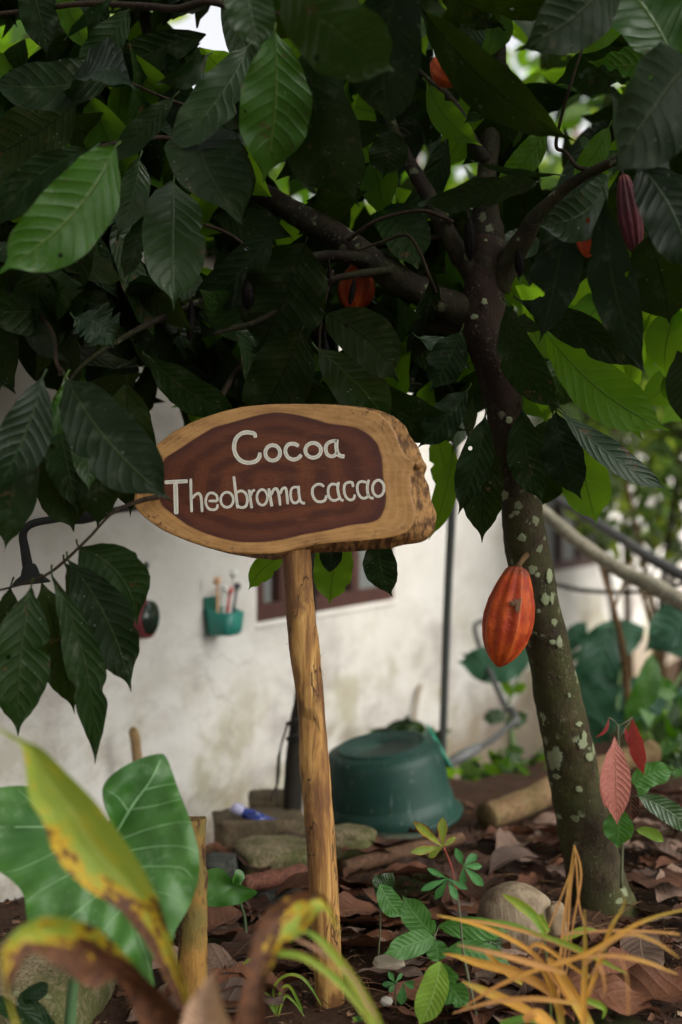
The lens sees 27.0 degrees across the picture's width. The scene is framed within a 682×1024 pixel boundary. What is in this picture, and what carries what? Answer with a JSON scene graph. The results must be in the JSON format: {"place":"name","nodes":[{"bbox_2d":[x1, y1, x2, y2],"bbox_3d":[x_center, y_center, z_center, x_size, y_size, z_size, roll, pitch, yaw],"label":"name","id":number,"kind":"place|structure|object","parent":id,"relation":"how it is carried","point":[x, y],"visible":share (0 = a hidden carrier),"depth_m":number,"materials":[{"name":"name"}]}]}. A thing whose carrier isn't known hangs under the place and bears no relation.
{"place":"outdoors","nodes":[
{"label":"outdoors","id":0,"kind":"place"},
{"bbox_2d":[0,657,681,1023],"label":"ground","id":1,"kind":"structure","parent":0,"point":[490,787],"depth_m":3.19,"materials":[{"name":"soil"}]},
{"bbox_2d":[0,924,118,1023],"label":"flat stone","id":2,"kind":"object","parent":1,"relation":"on","point":[34,968],"visible":0.23,"depth_m":2.62,"materials":[{"name":"stone"}]},
{"bbox_2d":[0,11,190,46],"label":"garden tree","id":3,"kind":"object","parent":1,"relation":"on","point":[14,34],"visible":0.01,"depth_m":7.35,"materials":[{"name":"green plant"}]},
{"bbox_2d":[0,754,198,1023],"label":"taro plant","id":4,"kind":"object","parent":1,"relation":"on","point":[146,810],"visible":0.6,"depth_m":2.26,"materials":[{"name":"green plant"}]},
{"bbox_2d":[128,726,141,760],"bbox_3d":[-0.565,0.904,4.018,0.028,0.608,0.113,0,0,21],"label":"thin stake","id":5,"kind":"object","parent":1,"relation":"on","point":[135,740],"visible":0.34,"depth_m":3.98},
{"bbox_2d":[0,728,382,1023],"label":"ginger plant","id":6,"kind":"object","parent":1,"relation":"on","point":[93,853],"visible":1,"depth_m":1.76,"materials":[{"name":"green plant"}]},
{"bbox_2d":[177,816,207,999],"bbox_3d":[-0.272,0.766,2.600,0.060,0.417,0.061,0,0,0],"label":"short stake","id":7,"kind":"object","parent":1,"relation":"on","point":[192,958],"visible":0.66,"depth_m":2.58,"materials":[{"name":"wood"}]},
{"bbox_2d":[152,943,235,970],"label":"dead leaf","id":8,"kind":"object","parent":1,"relation":"on","point":[219,956],"visible":0.16,"depth_m":2.78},
{"bbox_2d":[217,930,253,967],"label":"dead leaf","id":9,"kind":"object","parent":8,"relation":"on","point":[240,944],"visible":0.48,"depth_m":2.85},
{"bbox_2d":[206,852,238,878],"bbox_3d":[-0.309,0.903,3.621,0.100,0.064,0.122,0,0,0],"label":"dark stone","id":10,"kind":"object","parent":1,"relation":"on","point":[228,863],"visible":0.5,"depth_m":3.58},
{"bbox_2d":[207,868,256,958],"bbox_3d":[-0.230,0.870,2.917,0.122,0.291,0.076,0,0,0],"label":"taro plant","id":11,"kind":"object","parent":1,"relation":"on","point":[224,889],"visible":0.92,"depth_m":2.89,"materials":[{"name":"green plant"}]},
{"bbox_2d":[207,962,288,990],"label":"dead leaf","id":12,"kind":"object","parent":1,"relation":"on","point":[240,967],"visible":0.32,"depth_m":2.67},
{"bbox_2d":[212,807,304,851],"bbox_3d":[-0.227,0.912,3.979,0.261,0.141,0.206,0,0,-7],"label":"concrete block","id":13,"kind":"object","parent":1,"relation":"on","point":[231,829],"depth_m":3.89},
{"bbox_2d":[229,802,275,819],"bbox_3d":[-0.230,0.850,3.921,0.158,0.096,0.052,0,0,0],"label":"plastic bottle","id":14,"kind":"object","parent":13,"relation":"on","point":[238,809],"visible":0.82,"depth_m":3.92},
{"bbox_2d":[230,834,307,874],"bbox_3d":[-0.153,0.906,3.720,0.281,0.101,0.231,0,0,-13],"label":"mossy stone","id":15,"kind":"object","parent":1,"relation":"on","point":[275,851],"visible":0.43,"depth_m":3.64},
{"bbox_2d":[248,789,302,809],"bbox_3d":[-0.199,0.888,4.301,0.168,0.088,0.214,0,0,0],"label":"concrete block","id":16,"kind":"object","parent":1,"relation":"on","point":[259,798],"visible":0.3,"depth_m":4.23,"materials":[{"name":"concrete"}]},
{"bbox_2d":[257,889,302,905],"bbox_3d":[-0.133,0.925,3.351,0.131,0.069,0.104,0,0,0],"label":"dark stone","id":17,"kind":"object","parent":1,"relation":"on","point":[273,898],"visible":0.2,"depth_m":3.33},
{"bbox_2d":[241,863,307,889],"bbox_3d":[-0.155,0.860,3.347,0.174,0.043,0.043,0,0,-36],"label":"stone","id":18,"kind":"object","parent":17,"relation":"on","point":[267,879],"visible":0.77,"depth_m":3.32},
{"bbox_2d":[275,872,308,895],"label":"dead leaf","id":19,"kind":"object","parent":18,"relation":"on","point":[298,881],"visible":0.51,"depth_m":3.33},
{"bbox_2d":[243,959,321,1016],"bbox_3d":[-0.107,0.875,2.619,0.146,0.108,0.003,0,0,0],"label":"grass tuft","id":20,"kind":"object","parent":1,"relation":"on","point":[274,1008],"visible":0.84,"depth_m":2.62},
{"bbox_2d":[134,404,436,1008],"bbox_3d":[-0.108,0.373,2.718,0.587,1.165,0.089,0,0,0],"label":"wooden sign","id":21,"kind":"object","parent":1,"relation":"on","point":[294,487],"visible":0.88,"depth_m":2.70,"materials":[{"name":"brown wood"}]},
{"bbox_2d":[266,971,311,987],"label":"dead leaf","id":22,"kind":"object","parent":1,"relation":"on","point":[288,978],"visible":0.3,"depth_m":2.75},
{"bbox_2d":[224,965,284,992],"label":"dead leaf","id":23,"kind":"object","parent":22,"relation":"on","point":[279,988],"visible":0.41,"depth_m":2.63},
{"bbox_2d":[269,553,315,809],"bbox_3d":[-0.112,0.494,4.066,0.091,0.979,0.212,0,0,32],"label":"pipe stand","id":24,"kind":"object","parent":1,"relation":"on","point":[292,794],"visible":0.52,"depth_m":4.04,"materials":[{"name":"black metal"}]},
{"bbox_2d":[0,0,681,916],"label":"cocoa tree","id":25,"kind":"object","parent":1,"relation":"on","point":[124,144],"visible":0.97,"depth_m":2.80,"materials":[{"name":"green plant"}]},
{"bbox_2d":[0,251,681,901],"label":"house","id":26,"kind":"structure","parent":1,"relation":"on","point":[202,709],"depth_m":4.94,"materials":[{"name":"paint"}]},
{"bbox_2d":[12,506,137,584],"bbox_3d":[-0.573,0.065,3.555,0.131,0.175,1.296,0,0,4],"label":"outdoor lamp","id":27,"kind":"object","parent":26,"relation":"attached to","point":[29,570],"visible":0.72,"depth_m":2.94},
{"bbox_2d":[134,562,159,638],"bbox_3d":[-0.573,0.258,4.167,0.040,0.224,0.116,0,0,22],"label":"hand mirror","id":28,"kind":"object","parent":26,"relation":"attached to","point":[148,621],"visible":0.59,"depth_m":4.15,"materials":[{"name":"red plastic"}]},
{"bbox_2d":[203,570,243,635],"bbox_3d":[-0.374,0.292,4.595,0.104,0.209,0.170,0,0,22],"label":"toothbrush holder","id":29,"kind":"object","parent":26,"relation":"attached to","point":[225,620],"visible":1,"depth_m":4.56,"materials":[{"name":"teal plastic"}]},
{"bbox_2d":[255,551,394,629],"bbox_3d":[-0.067,0.010,5.620,0.091,0.800,1.450,0,0,22],"label":"window","id":30,"kind":"structure","parent":26,"relation":"in","point":[270,593],"depth_m":5.58,"materials":[{"name":"red wood"}]},
{"bbox_2d":[412,684,422,720],"bbox_3d":[0.348,0.972,6.492,0.027,0.361,0.153,0,0,17],"label":"wall pipe","id":31,"kind":"object","parent":26,"relation":"attached to","point":[416,701],"depth_m":6.46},
{"bbox_2d":[544,501,600,574],"bbox_3d":[1.576,0.010,9.780,0.091,0.800,2.055,0,0,22],"label":"window","id":32,"kind":"structure","parent":26,"relation":"in","point":[564,556],"depth_m":9.56,"materials":[{"name":"red wood"}]},
{"bbox_2d":[556,582,681,593],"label":"hose","id":33,"kind":"object","parent":26,"relation":"attached to","point":[597,591],"visible":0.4,"depth_m":5.84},
{"bbox_2d":[0,782,681,1023],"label":"leaf litter","id":34,"kind":"object","parent":1,"relation":"on","point":[651,1015],"visible":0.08,"depth_m":3.15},
{"bbox_2d":[168,977,282,1018],"bbox_3d":[-0.217,0.886,2.564,0.245,0.061,0.102,0,0,-21],"label":"dead leaf","id":35,"kind":"object","parent":34,"relation":"on","point":[233,993],"visible":0.3,"depth_m":2.60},
{"bbox_2d":[207,906,252,932],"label":"dead leaf","id":36,"kind":"object","parent":34,"relation":"on","point":[223,916],"visible":0.75,"depth_m":3.06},
{"bbox_2d":[245,896,272,918],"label":"dead leaf","id":37,"kind":"object","parent":34,"relation":"on","point":[260,915],"visible":0.18,"depth_m":3.25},
{"bbox_2d":[237,894,269,921],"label":"dead leaf","id":38,"kind":"object","parent":37,"relation":"on","point":[260,904],"visible":0.65,"depth_m":3.24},
{"bbox_2d":[272,954,312,972],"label":"dead leaf","id":39,"kind":"object","parent":34,"relation":"on","point":[281,964],"visible":0.28,"depth_m":2.85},
{"bbox_2d":[306,927,365,953],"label":"dead leaf","id":40,"kind":"object","parent":34,"relation":"on","point":[350,936],"visible":0.26,"depth_m":3.07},
{"bbox_2d":[305,929,409,946],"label":"dead leaf","id":41,"kind":"object","parent":34,"relation":"on","point":[366,940],"visible":0.4,"depth_m":2.97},
{"bbox_2d":[340,914,392,924],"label":"dead leaf","id":42,"kind":"object","parent":34,"relation":"on","point":[364,918],"visible":0.44,"depth_m":3.08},
{"bbox_2d":[362,915,403,926],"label":"dead leaf","id":43,"kind":"object","parent":42,"relation":"on","point":[396,921],"visible":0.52,"depth_m":3.12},
{"bbox_2d":[354,966,423,979],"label":"dead leaf","id":44,"kind":"object","parent":34,"relation":"on","point":[410,972],"visible":0.52,"depth_m":2.79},
{"bbox_2d":[383,975,456,1000],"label":"dead leaf","id":45,"kind":"object","parent":34,"relation":"on","point":[411,994],"visible":0.26,"depth_m":2.67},
{"bbox_2d":[405,826,476,843],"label":"dead leaf","id":46,"kind":"object","parent":34,"relation":"on","point":[469,838],"visible":0.7,"depth_m":3.83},
{"bbox_2d":[443,850,490,873],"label":"dead leaf","id":47,"kind":"object","parent":34,"relation":"on","point":[481,859],"visible":0.36,"depth_m":3.64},
{"bbox_2d":[485,978,545,1008],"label":"dead leaf","id":48,"kind":"object","parent":34,"relation":"on","point":[510,990],"visible":0.51,"depth_m":2.57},
{"bbox_2d":[496,827,535,848],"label":"dead leaf","id":49,"kind":"object","parent":34,"relation":"on","point":[506,838],"visible":0.79,"depth_m":3.80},
{"bbox_2d":[527,833,558,847],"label":"dead leaf","id":50,"kind":"object","parent":49,"relation":"on","point":[553,838],"visible":0.45,"depth_m":3.86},
{"bbox_2d":[498,981,546,1014],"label":"dead leaf","id":51,"kind":"object","parent":34,"relation":"on","point":[538,1005],"visible":0.28,"depth_m":2.56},
{"bbox_2d":[529,937,560,962],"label":"dead leaf","id":52,"kind":"object","parent":34,"relation":"on","point":[552,946],"visible":0.15,"depth_m":2.90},
{"bbox_2d":[570,934,621,953],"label":"dead leaf","id":53,"kind":"object","parent":34,"relation":"on","point":[599,938],"visible":0.43,"depth_m":2.92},
{"bbox_2d":[544,969,660,1016],"bbox_3d":[0.466,0.871,2.563,0.218,0.056,0.088,0,0,29],"label":"dead leaf","id":54,"kind":"object","parent":34,"relation":"on","point":[615,998],"visible":0.59,"depth_m":2.56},
{"bbox_2d":[627,834,681,864],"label":"dead leaf","id":55,"kind":"object","parent":34,"relation":"on","point":[666,848],"visible":0.9,"depth_m":3.62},
{"bbox_2d":[648,784,681,794],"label":"dead leaf","id":56,"kind":"object","parent":34,"relation":"on","point":[664,789],"visible":0.6,"depth_m":4.37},
{"bbox_2d":[655,856,681,868],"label":"dead leaf","id":57,"kind":"object","parent":34,"relation":"on","point":[662,860],"visible":0.97,"depth_m":3.54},
{"bbox_2d":[334,823,376,864],"bbox_3d":[0.019,0.878,3.750,0.150,0.096,0.166,0,0,8],"label":"mossy stone","id":58,"kind":"object","parent":1,"relation":"on","point":[355,837],"visible":0.5,"depth_m":3.69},
{"bbox_2d":[338,884,402,902],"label":"dead leaf","id":59,"kind":"object","parent":1,"relation":"on","point":[370,893],"visible":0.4,"depth_m":3.26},
{"bbox_2d":[339,891,383,916],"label":"dead leaf","id":60,"kind":"object","parent":59,"relation":"on","point":[349,904],"visible":0.59,"depth_m":3.15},
{"bbox_2d":[268,18,476,286],"bbox_3d":[0.321,-1.527,11.549,2.546,6.549,2.794,0,0,-35],"label":"garden tree","id":61,"kind":"object","parent":1,"relation":"on","point":[274,172],"visible":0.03,"depth_m":11.74,"materials":[{"name":"green plant"}]},
{"bbox_2d":[372,872,401,955],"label":"cocoa seedling","id":62,"kind":"object","parent":1,"relation":"on","point":[389,900],"visible":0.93,"depth_m":2.88,"materials":[{"name":"green plant"}]},
{"bbox_2d":[373,954,404,969],"bbox_3d":[0.087,0.817,2.580,0.058,0.021,0.053,0,0,0],"label":"pale pebble","id":63,"kind":"object","parent":1,"relation":"on","point":[385,961],"visible":0.89,"depth_m":2.56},
{"bbox_2d":[328,730,462,839],"bbox_3d":[0.146,0.796,4.180,0.423,0.285,0.423,0,0,0],"label":"basin","id":64,"kind":"object","parent":1,"relation":"on","point":[393,784],"visible":0.81,"depth_m":4.03,"materials":[{"name":"green plastic"}]},
{"bbox_2d":[382,972,414,1014],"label":"cassava seedling","id":65,"kind":"object","parent":1,"relation":"on","point":[402,996],"visible":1,"depth_m":2.60,"materials":[{"name":"green plant"}]},
{"bbox_2d":[339,832,464,875],"bbox_3d":[0.169,0.888,3.692,0.377,0.066,0.057,0,0,-31],"label":"log","id":66,"kind":"object","parent":1,"relation":"on","point":[368,861],"visible":0.76,"depth_m":3.65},
{"bbox_2d":[368,716,451,741],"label":"shrub","id":67,"kind":"object","parent":1,"relation":"on","point":[406,723],"visible":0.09,"depth_m":5.21,"materials":[{"name":"green plant"}]},
{"bbox_2d":[387,856,443,871],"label":"dead leaf","id":68,"kind":"object","parent":1,"relation":"on","point":[426,862],"visible":0.3,"depth_m":3.58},
{"bbox_2d":[377,905,455,921],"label":"dead leaf","id":69,"kind":"object","parent":1,"relation":"on","point":[438,910],"visible":0.32,"depth_m":3.17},
{"bbox_2d":[177,836,681,1023],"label":"twig litter","id":70,"kind":"object","parent":1,"relation":"on","point":[367,982],"visible":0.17,"depth_m":3.01,"materials":[{"name":"brown plant"}]},
{"bbox_2d":[423,723,452,768],"bbox_3d":[0.311,0.757,4.600,0.102,0.147,0.168,0,0,0],"label":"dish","id":71,"kind":"object","parent":1,"relation":"on","point":[428,731],"visible":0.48,"depth_m":4.57,"materials":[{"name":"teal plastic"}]},
{"bbox_2d":[384,895,509,1023],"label":"cocoa seedling","id":72,"kind":"object","parent":1,"relation":"on","point":[439,988],"visible":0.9,"depth_m":2.56,"materials":[{"name":"green plant"}]},
{"bbox_2d":[411,817,483,1015],"bbox_3d":[0.190,0.745,2.544,0.131,0.399,0.054,0,0,0],"label":"cassava seedling","id":73,"kind":"object","parent":1,"relation":"on","point":[427,833],"visible":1,"depth_m":2.54,"materials":[{"name":"green plant"}]},
{"bbox_2d":[439,439,458,753],"bbox_3d":[0.381,-0.013,4.950,0.092,2.023,0.030,0,0,0],"label":"pole","id":74,"kind":"object","parent":1,"relation":"on","point":[448,575],"visible":0.39,"depth_m":4.94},
{"bbox_2d":[272,42,625,211],"bbox_3d":[1.189,-1.528,11.584,4.400,6.563,3.147,0,0,0],"label":"garden tree","id":75,"kind":"object","parent":1,"relation":"on","point":[523,60],"depth_m":10.98,"materials":[{"name":"green plant"}]},
{"bbox_2d":[430,895,467,916],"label":"dead leaf","id":76,"kind":"object","parent":1,"relation":"on","point":[437,902],"visible":0.49,"depth_m":3.19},
{"bbox_2d":[432,877,488,896],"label":"dead leaf","id":77,"kind":"object","parent":1,"relation":"on","point":[486,890],"visible":0.25,"depth_m":3.48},
{"bbox_2d":[367,861,452,881],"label":"dead leaf","id":78,"kind":"object","parent":77,"relation":"on","point":[417,867],"visible":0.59,"depth_m":3.46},
{"bbox_2d":[416,1004,508,1023],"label":"dead leaf","id":79,"kind":"object","parent":1,"relation":"on","point":[454,1016],"visible":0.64,"depth_m":2.52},
{"bbox_2d":[441,871,503,905],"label":"dead leaf","id":80,"kind":"object","parent":1,"relation":"on","point":[477,892],"visible":0.59,"depth_m":3.35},
{"bbox_2d":[446,618,519,767],"bbox_3d":[0.564,0.648,5.307,0.234,0.457,1.002,0,0,13],"label":"bent pipe","id":81,"kind":"object","parent":1,"relation":"on","point":[465,754],"visible":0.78,"depth_m":5.09,"materials":[{"name":"silver metal"}]},
{"bbox_2d":[462,979,504,1023],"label":"dead leaf","id":82,"kind":"object","parent":1,"relation":"on","point":[482,1017],"visible":0.3,"depth_m":2.54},
{"bbox_2d":[457,647,528,766],"bbox_3d":[0.584,0.847,5.435,0.296,0.699,0.139,0,0,0],"label":"broad leaf plant","id":83,"kind":"object","parent":1,"relation":"on","point":[476,663],"visible":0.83,"depth_m":5.39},
{"bbox_2d":[446,745,546,780],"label":"shrub","id":84,"kind":"object","parent":1,"relation":"on","point":[470,770],"visible":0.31,"depth_m":5.20,"materials":[{"name":"green plant"}]},
{"bbox_2d":[470,975,522,987],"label":"dead leaf","id":85,"kind":"object","parent":1,"relation":"on","point":[496,981],"visible":0.45,"depth_m":2.64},
{"bbox_2d":[479,825,534,837],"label":"dead leaf","id":86,"kind":"object","parent":1,"relation":"on","point":[514,829],"visible":0.85,"depth_m":3.88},
{"bbox_2d":[488,845,546,874],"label":"dead leaf","id":87,"kind":"object","parent":1,"relation":"on","point":[501,856],"visible":1,"depth_m":3.56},
{"bbox_2d":[476,881,566,955],"bbox_3d":[0.370,0.837,2.935,0.184,0.154,0.135,0,0,0],"label":"stone","id":88,"kind":"object","parent":1,"relation":"on","point":[495,904],"visible":0.62,"depth_m":2.89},
{"bbox_2d":[505,861,555,883],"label":"dead leaf","id":89,"kind":"object","parent":1,"relation":"on","point":[516,868],"visible":0.73,"depth_m":3.60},
{"bbox_2d":[517,871,543,885],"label":"dead leaf","id":90,"kind":"object","parent":1,"relation":"on","point":[532,878],"visible":0.69,"depth_m":3.48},
{"bbox_2d":[534,812,555,824],"bbox_3d":[0.649,0.881,4.101,0.191,0.044,0.070,0,0,13],"label":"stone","id":91,"kind":"object","parent":1,"relation":"on","point":[548,818],"visible":0.31,"depth_m":4.13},
{"bbox_2d":[517,965,574,1023],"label":"dead leaf","id":92,"kind":"object","parent":1,"relation":"on","point":[570,1011],"visible":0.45,"depth_m":2.56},
{"bbox_2d":[437,845,681,1023],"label":"grass tuft","id":93,"kind":"object","parent":1,"relation":"on","point":[567,989],"visible":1,"depth_m":2.22,"materials":[{"name":"plant"}]},
{"bbox_2d":[476,739,660,828],"bbox_3d":[0.706,0.825,4.363,0.785,0.180,0.105,0,0,-40],"label":"log","id":94,"kind":"object","parent":1,"relation":"on","point":[525,802],"visible":0.56,"depth_m":4.18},
{"bbox_2d":[512,130,680,686],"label":"garden tree","id":95,"kind":"object","parent":1,"relation":"on","point":[554,165],"visible":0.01,"depth_m":9.36,"materials":[{"name":"green plant"}]},
{"bbox_2d":[531,371,681,690],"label":"garden tree","id":96,"kind":"object","parent":1,"relation":"on","point":[664,533],"visible":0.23,"depth_m":8.17,"materials":[{"name":"green plant"}]},
{"bbox_2d":[542,504,681,610],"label":"bare branch","id":97,"kind":"object","parent":1,"relation":"on","point":[656,587],"visible":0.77,"depth_m":4.70,"materials":[{"name":"beige plant"}]},
{"bbox_2d":[545,84,681,446],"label":"garden tree","id":98,"kind":"object","parent":1,"relation":"on","point":[572,119],"visible":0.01,"depth_m":9.46,"materials":[{"name":"green plant"}]},
{"bbox_2d":[599,557,632,728],"bbox_3d":[1.065,0.655,5.499,0.140,0.961,0.033,0,0,0],"label":"sapling stem","id":99,"kind":"object","parent":1,"relation":"on","point":[623,657],"visible":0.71,"depth_m":5.49,"materials":[{"name":"brown plant"}]},
{"bbox_2d":[552,496,681,581],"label":"long pipe","id":100,"kind":"object","parent":1,"relation":"on","point":[651,558],"visible":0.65,"depth_m":5.56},
{"bbox_2d":[567,620,672,743],"bbox_3d":[1.083,0.855,5.690,0.498,0.818,0.441,0,0,0],"label":"broad leaf plant","id":101,"kind":"object","parent":1,"relation":"on","point":[598,667],"visible":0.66,"depth_m":5.77,"materials":[{"name":"plant"}]},
{"bbox_2d":[596,717,681,888],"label":"cocoa seedling","id":102,"kind":"object","parent":1,"relation":"on","point":[622,792],"visible":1,"depth_m":3.10,"materials":[{"name":"red plant"}]},
{"bbox_2d":[620,928,664,966],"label":"dead leaf","id":103,"kind":"object","parent":1,"relation":"on","point":[643,948],"visible":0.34,"depth_m":2.86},
{"bbox_2d":[605,962,681,1005],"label":"dead leaf","id":104,"kind":"object","parent":1,"relation":"on","point":[650,983],"visible":0.46,"depth_m":2.60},
{"bbox_2d":[631,549,661,656],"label":"sapling stem","id":105,"kind":"object","parent":1,"relation":"on","point":[643,598],"visible":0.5,"depth_m":5.59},
{"bbox_2d":[622,603,681,722],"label":"broad leaf plant","id":106,"kind":"object","parent":1,"relation":"on","point":[652,684],"visible":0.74,"depth_m":5.20,"materials":[{"name":"plant"}]},
{"bbox_2d":[626,867,681,887],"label":"dead leaf","id":107,"kind":"object","parent":1,"relation":"on","point":[674,878],"visible":0.6,"depth_m":3.29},
{"bbox_2d":[626,429,681,550],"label":"garden tree","id":108,"kind":"object","parent":1,"relation":"on","point":[668,485],"visible":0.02,"depth_m":12.04,"materials":[{"name":"green plant"}]},
{"bbox_2d":[627,701,681,777],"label":"shrub","id":109,"kind":"object","parent":1,"relation":"on","point":[664,730],"visible":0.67,"depth_m":4.87,"materials":[{"name":"green plant"}]},
{"bbox_2d":[637,900,681,919],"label":"dead leaf","id":110,"kind":"object","parent":1,"relation":"on","point":[658,908],"visible":0.71,"depth_m":3.15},
{"bbox_2d":[654,863,681,901],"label":"dead leaf","id":111,"kind":"object","parent":110,"relation":"on","point":[664,890],"visible":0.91,"depth_m":3.25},
{"bbox_2d":[110,6,619,311],"label":"sky","id":112,"kind":"structure","parent":0,"point":[210,24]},
{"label":"dead leaf","id":113,"kind":"object","parent":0,"visible":0},
{"bbox_2d":[419,967,465,976],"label":"dead leaf","id":114,"kind":"object","parent":113,"relation":"on","point":[423,969],"visible":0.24,"depth_m":2.81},
{"bbox_2d":[451,961,472,975],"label":"dead leaf","id":115,"kind":"object","parent":114,"relation":"on","point":[458,967],"visible":0.57,"depth_m":2.79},
{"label":"dead leaf","id":116,"kind":"object","parent":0,"visible":0},
{"bbox_2d":[599,945,636,974],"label":"dead leaf","id":117,"kind":"object","parent":116,"relation":"on","point":[617,963],"visible":0.39,"depth_m":2.75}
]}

